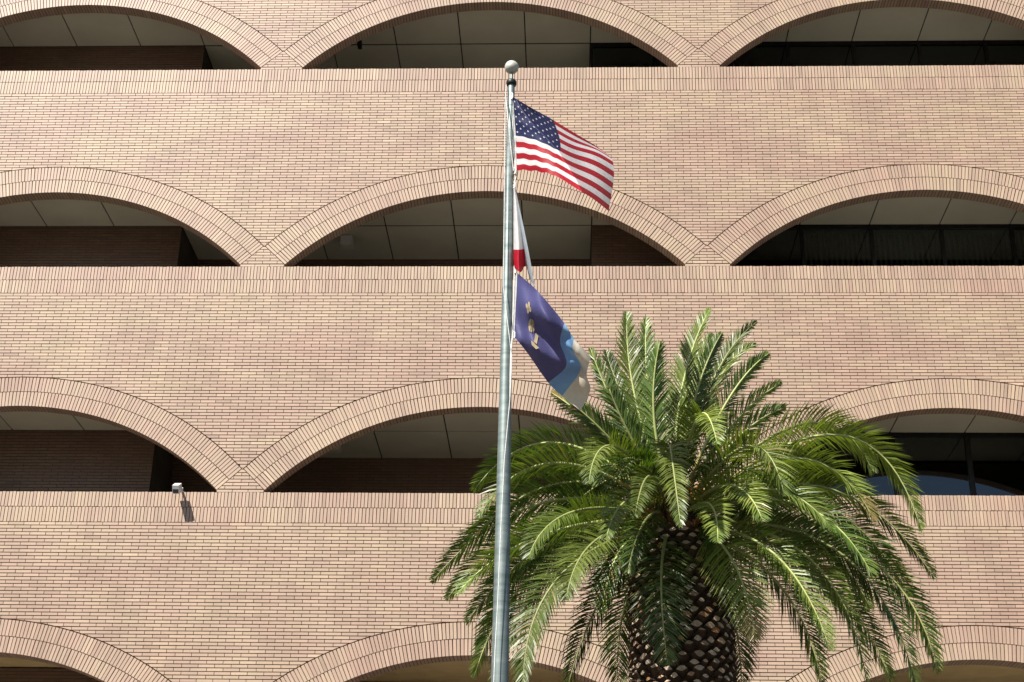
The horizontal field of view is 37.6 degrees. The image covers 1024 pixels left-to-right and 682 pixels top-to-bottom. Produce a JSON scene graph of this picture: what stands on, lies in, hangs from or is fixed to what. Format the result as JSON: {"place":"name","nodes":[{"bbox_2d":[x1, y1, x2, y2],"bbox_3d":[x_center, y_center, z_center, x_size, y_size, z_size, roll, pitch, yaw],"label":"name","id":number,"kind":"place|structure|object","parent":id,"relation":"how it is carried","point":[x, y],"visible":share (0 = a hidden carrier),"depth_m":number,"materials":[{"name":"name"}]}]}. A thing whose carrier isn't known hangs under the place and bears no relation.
{"place":"outdoors","nodes":[
{"label":"outdoors","id":0,"kind":"place"},
{"bbox_2d":[0,0,1023,681],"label":"office building","id":1,"kind":"structure","parent":0,"point":[216,322],"depth_m":31.14,"materials":[{"name":"brick"}]},
{"bbox_2d":[172,483,183,493],"bbox_3d":[-6.390,2.886,28.846,0.132,0.253,0.597,0,-25,2],"label":"flood light","id":2,"kind":"object","parent":1,"relation":"attached to","point":[177,488],"visible":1,"depth_m":28.59,"materials":[{"name":"white metal"}]},
{"bbox_2d":[328,445,340,452],"bbox_3d":[-3.762,2.209,31.752,0.260,0.258,0.260,0,-25,2],"label":"ceiling light","id":3,"kind":"object","parent":1,"relation":"attached to","point":[337,449],"visible":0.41,"depth_m":31.71,"materials":[{"name":"white ceramic"}]},
{"bbox_2d":[340,235,353,248],"bbox_3d":[-3.720,-2.232,33.831,0.260,0.258,0.260,0,-25,2],"label":"ceiling light","id":4,"kind":"object","parent":1,"relation":"attached to","point":[346,241],"visible":1,"depth_m":33.72,"materials":[{"name":"white ceramic"}]},
{"bbox_2d":[357,40,361,48],"bbox_3d":[-3.557,-7.007,35.144,0.090,0.300,0.200,0,-25,2],"label":"security camera","id":5,"kind":"object","parent":1,"relation":"attached to","point":[359,44],"visible":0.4,"depth_m":35.04,"materials":[{"name":"metal"}]},
{"bbox_2d":[590,42,655,67],"bbox_3d":[2.580,-5.600,34.696,1.522,3.068,0.120,0,-25,2],"label":"window","id":6,"kind":"structure","parent":1,"relation":"in","point":[618,55],"depth_m":35.20,"materials":[{"name":"glass"}]},
{"bbox_2d":[655,57,667,67],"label":"window","id":7,"kind":"structure","parent":1,"relation":"in","point":[660,64],"depth_m":35.04,"materials":[{"name":"glass"}]},
{"bbox_2d":[726,41,786,66],"bbox_3d":[5.625,-5.598,34.586,1.524,3.068,0.120,0,-25,2],"label":"window","id":8,"kind":"structure","parent":1,"relation":"in","point":[765,54],"depth_m":35.07,"materials":[{"name":"glass"}]},
{"bbox_2d":[785,224,801,258],"bbox_3d":[5.547,-1.156,32.509,1.524,3.068,0.120,0,-25,2],"label":"window","id":9,"kind":"structure","parent":1,"relation":"in","point":[795,228],"depth_m":33.07,"materials":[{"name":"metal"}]},
{"bbox_2d":[786,41,852,66],"bbox_3d":[7.148,-5.597,34.531,1.524,3.068,0.120,0,-25,2],"label":"window","id":10,"kind":"structure","parent":1,"relation":"in","point":[798,53],"depth_m":35.05,"materials":[{"name":"glass"}]},
{"bbox_2d":[799,224,872,266],"bbox_3d":[7.078,-1.124,32.521,1.536,3.068,0.269,0,-25,2],"label":"railing","id":11,"kind":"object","parent":1,"relation":"in","point":[816,226],"depth_m":33.03,"materials":[{"name":"metal"}]},
{"bbox_2d":[815,432,894,491],"bbox_3d":[6.992,3.287,30.376,1.524,3.068,0.120,0,-25,2],"label":"window","id":12,"kind":"structure","parent":1,"relation":"in","point":[882,434],"depth_m":30.92,"materials":[{"name":"metal"}]},
{"bbox_2d":[851,41,919,66],"bbox_3d":[8.671,-5.596,34.476,1.524,3.068,0.120,0,-25,2],"label":"window","id":13,"kind":"structure","parent":1,"relation":"in","point":[864,53],"depth_m":34.99,"materials":[{"name":"glass"}]},
{"bbox_2d":[869,224,942,266],"bbox_3d":[8.601,-1.122,32.466,1.536,3.068,0.269,0,-25,2],"label":"railing","id":14,"kind":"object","parent":1,"relation":"in","point":[872,226],"depth_m":32.98,"materials":[{"name":"metal"}]},
{"bbox_2d":[889,432,970,495],"bbox_3d":[8.515,3.288,30.321,1.524,3.068,0.120,0,-25,2],"label":"window","id":15,"kind":"structure","parent":1,"relation":"in","point":[894,435],"depth_m":30.90,"materials":[{"name":"metal"}]},
{"bbox_2d":[917,40,985,65],"bbox_3d":[10.194,-5.595,34.421,1.524,3.068,0.120,0,-25,2],"label":"window","id":16,"kind":"structure","parent":1,"relation":"in","point":[940,52],"depth_m":34.93,"materials":[{"name":"glass"}]},
{"bbox_2d":[939,224,1014,265],"bbox_3d":[10.124,-1.121,32.411,1.536,3.068,0.269,0,-25,2],"label":"railing","id":17,"kind":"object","parent":1,"relation":"in","point":[942,226],"depth_m":32.92,"materials":[{"name":"metal"}]},
{"bbox_2d":[963,432,1023,495],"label":"window","id":18,"kind":"structure","parent":1,"relation":"in","point":[968,454],"depth_m":30.80,"materials":[{"name":"metal"}]},
{"bbox_2d":[983,40,1023,65],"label":"window","id":19,"kind":"structure","parent":1,"relation":"in","point":[997,52],"depth_m":34.89,"materials":[{"name":"glass"}]},
{"bbox_2d":[1009,224,1023,265],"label":"window","id":20,"kind":"structure","parent":1,"relation":"in","point":[1013,227],"depth_m":32.83,"materials":[{"name":"metal"}]},
{"label":"ground","id":21,"kind":"structure","parent":0,"visible":0},
{"bbox_2d":[491,60,518,681],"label":"flagpole","id":22,"kind":"object","parent":21,"relation":"on","point":[500,649],"visible":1,"depth_m":15.00,"materials":[{"name":"metal"}]},
{"bbox_2d":[513,187,534,286],"bbox_3d":[0.124,-1.108,15.887,0.196,1.303,0.239,8,-26,-14],"label":"white flag","id":23,"kind":"object","parent":22,"relation":"hanging from","point":[521,256],"visible":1,"depth_m":15.85,"materials":[{"name":"fabric"}]},
{"bbox_2d":[513,273,590,410],"bbox_3d":[0.486,-0.084,15.347,0.817,1.530,0.574,10,-26,-18],"label":"blue flag","id":24,"kind":"object","parent":22,"relation":"attached to","point":[559,355],"visible":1,"depth_m":15.30,"materials":[{"name":"fabric"}]},
{"bbox_2d":[513,98,613,210],"bbox_3d":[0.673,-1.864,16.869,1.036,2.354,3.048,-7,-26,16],"label":"striped flag","id":25,"kind":"object","parent":22,"relation":"attached to","point":[543,143],"visible":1,"depth_m":16.38,"materials":[{"name":"fabric"}]},
{"bbox_2d":[428,306,946,681],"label":"palm tree","id":26,"kind":"object","parent":21,"relation":"on","point":[681,601],"visible":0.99,"depth_m":17.26,"materials":[{"name":"green plant"}]}
]}

